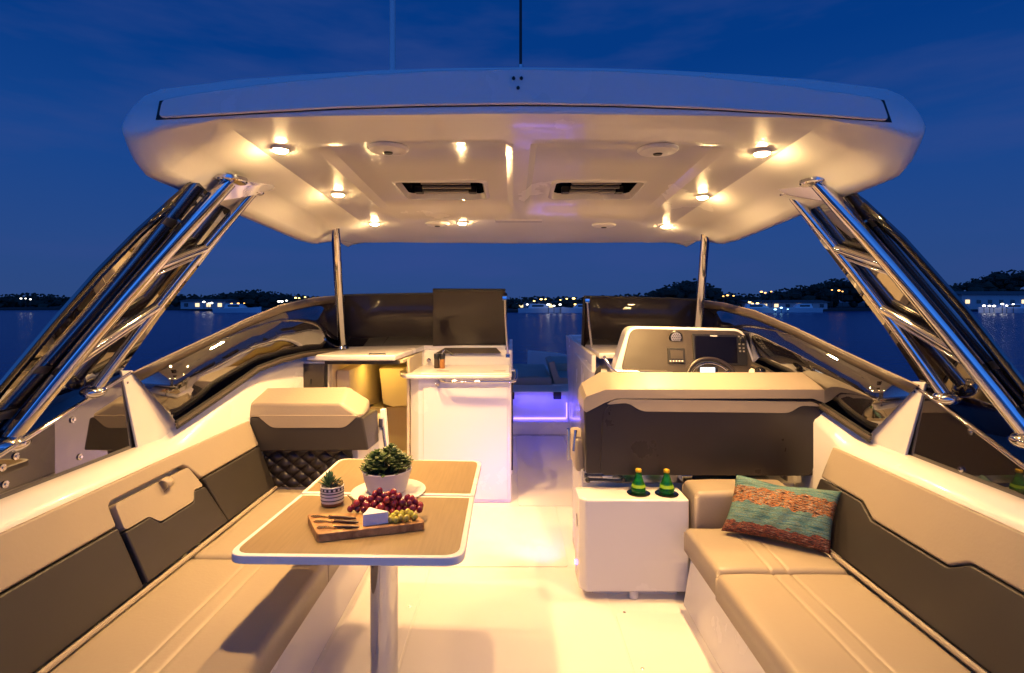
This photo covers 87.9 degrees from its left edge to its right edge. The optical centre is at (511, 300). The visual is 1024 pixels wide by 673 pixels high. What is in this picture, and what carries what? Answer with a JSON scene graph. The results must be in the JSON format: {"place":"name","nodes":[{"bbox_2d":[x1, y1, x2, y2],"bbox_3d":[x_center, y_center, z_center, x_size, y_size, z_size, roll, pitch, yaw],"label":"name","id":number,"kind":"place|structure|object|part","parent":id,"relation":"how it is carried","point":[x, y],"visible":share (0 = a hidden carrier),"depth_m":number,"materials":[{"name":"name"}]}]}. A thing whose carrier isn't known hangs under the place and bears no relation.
{"place":"outdoors","nodes":[
{"label":"outdoors","id":0,"kind":"place"},
{"bbox_2d":[0,302,977,311],"bbox_3d":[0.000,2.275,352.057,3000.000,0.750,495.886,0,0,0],"label":"shore ground","id":1,"kind":"structure","parent":0,"point":[861,306],"depth_m":130.43,"materials":[{"name":"grey"}]},
{"bbox_2d":[181,299,238,308],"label":"waterfront house","id":2,"kind":"structure","parent":1,"relation":"on","point":[197,303],"depth_m":121.00,"materials":[{"name":"grey"}]},
{"bbox_2d":[0,269,1023,308],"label":"treeline","id":3,"kind":"object","parent":1,"relation":"on","point":[825,290],"visible":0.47,"depth_m":140.40,"materials":[{"name":"black plant"}]},
{"bbox_2d":[514,301,557,307],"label":"waterfront house","id":4,"kind":"structure","parent":1,"relation":"on","point":[532,302],"depth_m":122.00,"materials":[{"name":"grey"}]},
{"bbox_2d":[736,300,830,308],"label":"waterfront house","id":5,"kind":"structure","parent":1,"relation":"on","point":[792,303],"depth_m":120.00,"materials":[{"name":"grey"}]},
{"bbox_2d":[955,291,1023,308],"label":"waterfront house","id":6,"kind":"structure","parent":1,"relation":"on","point":[973,299],"depth_m":116.00,"materials":[{"name":"grey"}]},
{"bbox_2d":[0,301,1023,381],"bbox_3d":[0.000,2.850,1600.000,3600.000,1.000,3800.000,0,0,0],"label":"water","id":7,"kind":"structure","parent":0,"point":[865,335],"depth_m":40.47,"materials":[{"name":"blue liquid"}]},
{"bbox_2d":[212,304,260,312],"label":"moored boat","id":8,"kind":"object","parent":7,"relation":"on","point":[235,308],"visible":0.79,"depth_m":103.19,"materials":[{"name":"white plastic"}]},
{"bbox_2d":[518,304,560,312],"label":"moored boat","id":9,"kind":"object","parent":7,"relation":"on","point":[537,308],"visible":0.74,"depth_m":103.12,"materials":[{"name":"white plastic"}]},
{"bbox_2d":[527,350,566,365],"bbox_3d":[0.000,1.840,4.600,3.960,1.720,11.800,0,0,0],"label":"hull","id":10,"kind":"object","parent":7,"relation":"on","point":[535,357],"visible":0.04,"depth_m":10.27,"materials":[{"name":"grey"}]},
{"bbox_2d":[311,435,721,672],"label":"deck","id":11,"kind":"structure","parent":10,"relation":"on","point":[507,594],"depth_m":2.73,"materials":[{"name":"white"}]},
{"bbox_2d":[0,357,311,672],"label":"coaming","id":12,"kind":"object","parent":11,"relation":"on","point":[88,552],"visible":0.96,"depth_m":2.19,"materials":[{"name":"white"}]},
{"bbox_2d":[0,371,134,498],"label":"side window","id":13,"kind":"structure","parent":12,"relation":"attached to","point":[84,432],"depth_m":2.19,"materials":[{"name":"glass"}]},
{"bbox_2d":[0,174,273,451],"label":"arch leg","id":14,"kind":"object","parent":12,"relation":"attached to","point":[89,338],"visible":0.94,"depth_m":2.12,"materials":[{"name":"silver metal"}]},
{"bbox_2d":[122,67,925,246],"bbox_3d":[0.040,-0.594,3.200,2.835,0.422,2.800,0,0,0],"label":"hardtop","id":15,"kind":"object","parent":14,"relation":"on","point":[528,155],"visible":1,"depth_m":2.08,"materials":[{"name":"white"}]},
{"bbox_2d":[389,0,395,69],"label":"antenna","id":16,"kind":"object","parent":15,"relation":"on","point":[392,42],"visible":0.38,"depth_m":2.59,"materials":[{"name":"white plastic"}]},
{"bbox_2d":[518,0,523,66],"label":"antenna","id":17,"kind":"object","parent":15,"relation":"on","point":[520,64],"visible":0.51,"depth_m":2.20,"materials":[{"name":"black plastic"}]},
{"bbox_2d":[132,288,509,428],"bbox_3d":[-1.287,0.278,4.051,1.208,0.770,2.996,0,0,40],"label":"windscreen","id":18,"kind":"object","parent":12,"relation":"attached to","point":[185,385],"visible":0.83,"depth_m":4.00,"materials":[{"name":"black glass"}]},
{"bbox_2d":[48,489,367,672],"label":"settee","id":19,"kind":"object","parent":11,"relation":"on","point":[211,607],"visible":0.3,"depth_m":2.06,"materials":[{"name":"white leather"}]},
{"bbox_2d":[250,387,388,503],"bbox_3d":[-1.325,1.091,3.682,0.970,1.019,0.637,0,0,0],"label":"companion seat","id":20,"kind":"object","parent":11,"relation":"on","point":[306,438],"visible":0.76,"depth_m":3.38,"materials":[{"name":"beige leather"}]},
{"bbox_2d":[232,459,480,672],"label":"table","id":21,"kind":"object","parent":11,"relation":"on","point":[285,535],"visible":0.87,"depth_m":2.05,"materials":[{"name":"brown wood"}]},
{"bbox_2d":[317,470,344,507],"bbox_3d":[-0.783,0.805,2.289,0.114,0.147,0.106,0,0,0],"label":"potted plant","id":22,"kind":"object","parent":21,"relation":"on","point":[331,492],"visible":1,"depth_m":2.26,"materials":[{"name":"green plant"}]},
{"bbox_2d":[308,513,423,541],"bbox_3d":[-0.571,0.863,2.033,0.468,0.030,0.187,0,0,-3],"label":"cutting board","id":23,"kind":"object","parent":21,"relation":"on","point":[333,534],"visible":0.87,"depth_m":2.00,"materials":[{"name":"brown wood"}]},
{"bbox_2d":[311,515,355,518],"bbox_3d":[-0.697,0.842,2.070,0.190,0.012,0.021,0,0,13],"label":"cheese knife","id":24,"kind":"object","parent":23,"relation":"on","point":[334,516],"visible":1,"depth_m":2.07,"materials":[{"name":"gold metal"}]},
{"bbox_2d":[313,519,358,522],"bbox_3d":[-0.672,0.842,2.027,0.179,0.012,0.021,0,0,9],"label":"cheese knife","id":25,"kind":"object","parent":23,"relation":"on","point":[337,521],"visible":1,"depth_m":2.02,"materials":[{"name":"gold metal"}]},
{"bbox_2d":[316,525,359,528],"bbox_3d":[-0.649,0.842,1.984,0.162,0.012,0.022,0,0,0],"label":"cheese knife","id":26,"kind":"object","parent":23,"relation":"on","point":[340,526],"visible":1,"depth_m":1.98,"materials":[{"name":"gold metal"}]},
{"bbox_2d":[363,508,387,525],"bbox_3d":[-0.516,0.825,2.029,0.090,0.044,0.070,0,0,0],"label":"cheese","id":27,"kind":"object","parent":23,"relation":"on","point":[372,516],"visible":1,"depth_m":2.01,"materials":[{"name":"white food"}]},
{"bbox_2d":[347,487,423,513],"bbox_3d":[-0.509,0.802,2.141,0.306,0.097,0.112,0,0,0],"label":"red grape bunch","id":28,"kind":"object","parent":23,"relation":"on","point":[392,500],"visible":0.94,"depth_m":2.12,"materials":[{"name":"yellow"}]},
{"bbox_2d":[388,508,417,523],"bbox_3d":[-0.438,0.834,2.054,0.139,0.032,0.089,0,0,-23],"label":"green grape bunch","id":29,"kind":"object","parent":23,"relation":"on","point":[397,516],"visible":0.89,"depth_m":2.04,"materials":[{"name":"food"}]},
{"bbox_2d":[351,479,425,499],"bbox_3d":[-0.568,0.874,2.447,0.336,0.010,0.336,0,0,0],"label":"plate","id":30,"kind":"object","parent":21,"relation":"on","point":[415,488],"visible":0.34,"depth_m":2.44,"materials":[{"name":"white ceramic"}]},
{"bbox_2d":[358,443,413,494],"bbox_3d":[-0.578,0.765,2.446,0.245,0.212,0.265,0,0,0],"label":"potted plant","id":31,"kind":"object","parent":30,"relation":"on","point":[387,468],"visible":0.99,"depth_m":2.39,"materials":[{"name":"green plant"}]},
{"bbox_2d":[303,351,421,455],"bbox_3d":[-1.255,1.298,4.683,0.870,1.803,1.335,0,0,0],"label":"companionway","id":32,"kind":"object","parent":11,"relation":"on","point":[378,385],"visible":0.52,"depth_m":4.75,"materials":[{"name":"white"}]},
{"bbox_2d":[400,339,517,502],"bbox_3d":[-0.452,1.014,5.224,0.996,1.171,2.232,0,0,0],"label":"galley unit","id":33,"kind":"object","parent":11,"relation":"on","point":[461,405],"visible":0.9,"depth_m":4.19,"materials":[{"name":"white plastic"}]},
{"bbox_2d":[307,345,505,360],"bbox_3d":[-0.930,0.432,5.299,1.740,0.045,2.598,0,0,0],"label":"countertop","id":34,"kind":"object","parent":33,"relation":"on","point":[393,353],"visible":0.57,"depth_m":4.29,"materials":[{"name":"white"}]},
{"bbox_2d":[331,228,348,348],"bbox_3d":[-1.312,-0.070,3.971,0.197,0.947,1.089,0,0,-18],"label":"support pole","id":35,"kind":"object","parent":34,"relation":"on","point":[337,261],"visible":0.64,"depth_m":3.88,"materials":[{"name":"silver metal"}]},
{"bbox_2d":[434,353,438,368],"bbox_3d":[-0.635,0.508,4.484,0.050,0.124,0.050,0,0,0],"label":"grinder","id":36,"kind":"object","parent":33,"relation":"on","point":[436,360],"visible":1,"depth_m":4.46,"materials":[{"name":"black plastic"}]},
{"bbox_2d":[439,353,444,368],"bbox_3d":[-0.589,0.508,4.484,0.050,0.124,0.050,0,0,0],"label":"grinder","id":37,"kind":"object","parent":33,"relation":"on","point":[442,360],"visible":1,"depth_m":4.46,"materials":[{"name":"black plastic"}]},
{"bbox_3d":[-0.368,1.128,4.195,0.665,0.885,0.010,0,0,0],"label":"door","id":38,"kind":"part","parent":33,"relation":"part of","materials":[{"name":"white"}]},
{"bbox_2d":[512,366,569,434],"bbox_3d":[0.150,1.355,7.662,2.100,0.490,2.675,0,0,0],"label":"bow step","id":39,"kind":"object","parent":11,"relation":"on","point":[540,409],"visible":0.38,"depth_m":6.50,"materials":[{"name":"white"}]},
{"bbox_2d":[513,364,550,384],"bbox_3d":[0.265,1.052,7.700,0.510,0.115,1.400,0,0,0],"label":"bow cushion","id":40,"kind":"object","parent":39,"relation":"on","point":[533,374],"visible":0.84,"depth_m":7.12,"materials":[{"name":"beige leather"}]},
{"bbox_2d":[545,356,567,383],"bbox_3d":[0.737,0.985,7.450,0.501,0.356,0.700,0,0,0],"label":"bow cushion","id":41,"kind":"object","parent":39,"relation":"on","point":[558,377],"visible":0.55,"depth_m":7.10,"materials":[{"name":"fabric"}]},
{"bbox_2d":[575,487,688,598],"bbox_3d":[0.648,1.330,2.933,0.593,0.540,0.205,0,0,0],"label":"cabinet","id":42,"kind":"object","parent":11,"relation":"on","point":[630,545],"visible":0.96,"depth_m":2.83,"materials":[{"name":"white plastic"}]},
{"bbox_2d":[627,489,649,496],"bbox_3d":[0.696,1.056,2.926,0.128,0.006,0.128,0,0,0],"label":"cup holder","id":43,"kind":"object","parent":42,"relation":"on","point":[646,494],"visible":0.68,"depth_m":2.89,"materials":[{"name":"black plastic"}]},
{"bbox_2d":[631,468,645,494],"bbox_3d":[0.696,0.991,2.926,0.081,0.131,0.081,0,0,0],"label":"bottle","id":44,"kind":"object","parent":43,"relation":"on","point":[638,486],"visible":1,"depth_m":2.90,"materials":[{"name":"green glass"}]},
{"bbox_2d":[655,489,678,497],"bbox_3d":[0.849,1.056,2.917,0.128,0.006,0.128,0,0,0],"label":"cup holder","id":45,"kind":"object","parent":42,"relation":"on","point":[674,495],"visible":0.66,"depth_m":2.88,"materials":[{"name":"black plastic"}]},
{"bbox_2d":[659,469,673,494],"bbox_3d":[0.849,0.991,2.917,0.081,0.131,0.081,0,0,0],"label":"bottle","id":46,"kind":"object","parent":45,"relation":"on","point":[666,486],"visible":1,"depth_m":2.89,"materials":[{"name":"green glass"}]},
{"bbox_2d":[566,326,765,428],"bbox_3d":[1.146,0.893,4.813,1.147,1.415,2.974,0,0,0],"label":"helm console","id":47,"kind":"object","parent":11,"relation":"on","point":[667,349],"visible":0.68,"depth_m":3.74,"materials":[{"name":"white plastic"}]},
{"bbox_2d":[569,334,616,358],"bbox_3d":[1.240,0.432,5.321,1.120,0.045,2.552,0,0,0],"label":"foredeck","id":48,"kind":"object","parent":47,"relation":"on","point":[601,351],"visible":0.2,"depth_m":4.53,"materials":[{"name":"white"}]},
{"bbox_2d":[694,234,709,326],"bbox_3d":[1.416,-0.058,4.023,0.139,0.963,1.002,0,0,19],"label":"support pole","id":49,"kind":"object","parent":48,"relation":"on","point":[703,265],"visible":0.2,"depth_m":3.88,"materials":[{"name":"silver metal"}]},
{"bbox_2d":[567,372,823,567],"bbox_3d":[1.071,1.014,3.245,1.493,1.172,0.549,0,0,0],"label":"helm bench","id":50,"kind":"object","parent":11,"relation":"on","point":[682,427],"visible":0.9,"depth_m":2.98,"materials":[{"name":"brown leather"}]},
{"bbox_2d":[682,479,975,672],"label":"settee","id":51,"kind":"object","parent":11,"relation":"on","point":[755,604],"visible":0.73,"depth_m":2.13,"materials":[{"name":"white leather"}]},
{"bbox_2d":[721,474,841,553],"bbox_3d":[1.316,1.034,2.606,0.528,0.252,0.204,0,0,28],"label":"pillow","id":52,"kind":"object","parent":51,"relation":"on","point":[802,516],"visible":1,"depth_m":2.55,"materials":[{"name":"fabric"}]},
{"bbox_2d":[749,368,1023,672],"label":"coaming","id":53,"kind":"object","parent":11,"relation":"on","point":[935,552],"visible":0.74,"depth_m":2.05,"materials":[{"name":"white"}]},
{"bbox_2d":[581,296,919,442],"bbox_3d":[1.219,0.325,3.663,1.175,0.741,2.621,0,0,0],"label":"windscreen","id":54,"kind":"object","parent":53,"relation":"attached to","point":[864,399],"visible":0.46,"depth_m":3.35,"materials":[{"name":"black glass"}]},
{"bbox_2d":[778,176,1023,461],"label":"arch leg","id":55,"kind":"object","parent":53,"relation":"attached to","point":[957,359],"visible":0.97,"depth_m":2.15,"materials":[{"name":"silver metal"}]},
{"bbox_2d":[908,387,1023,498],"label":"side window","id":56,"kind":"structure","parent":53,"relation":"attached to","point":[947,437],"depth_m":2.14,"materials":[{"name":"glass"}]},
{"bbox_2d":[561,304,582,312],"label":"moored boat","id":57,"kind":"object","parent":7,"relation":"on","point":[576,308],"visible":0.44,"depth_m":102.48,"materials":[{"name":"white plastic"}]},
{"bbox_2d":[744,304,784,312],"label":"moored boat","id":58,"kind":"object","parent":7,"relation":"on","point":[762,308],"visible":0.61,"depth_m":103.48,"materials":[{"name":"white plastic"}]},
{"bbox_2d":[785,304,822,312],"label":"moored boat","id":59,"kind":"object","parent":7,"relation":"on","point":[803,308],"visible":0.86,"depth_m":105.23,"materials":[{"name":"white plastic"}]},
{"bbox_2d":[978,304,1023,312],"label":"moored boat","id":60,"kind":"object","parent":7,"relation":"on","point":[1018,308],"visible":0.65,"depth_m":102.36,"materials":[{"name":"white plastic"}]},
{"bbox_2d":[0,0,1023,299],"label":"sky","id":61,"kind":"structure","parent":0,"point":[72,188],"materials":[{"name":"blue"}]},
{"bbox_2d":[551,356,566,370],"bbox_3d":[0.910,1.021,8.500,0.580,0.177,1.000,0,0,0],"label":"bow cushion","id":62,"kind":"object","parent":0,"point":[561,363],"visible":0.17,"depth_m":8.08,"materials":[{"name":"beige leather"}]}
]}

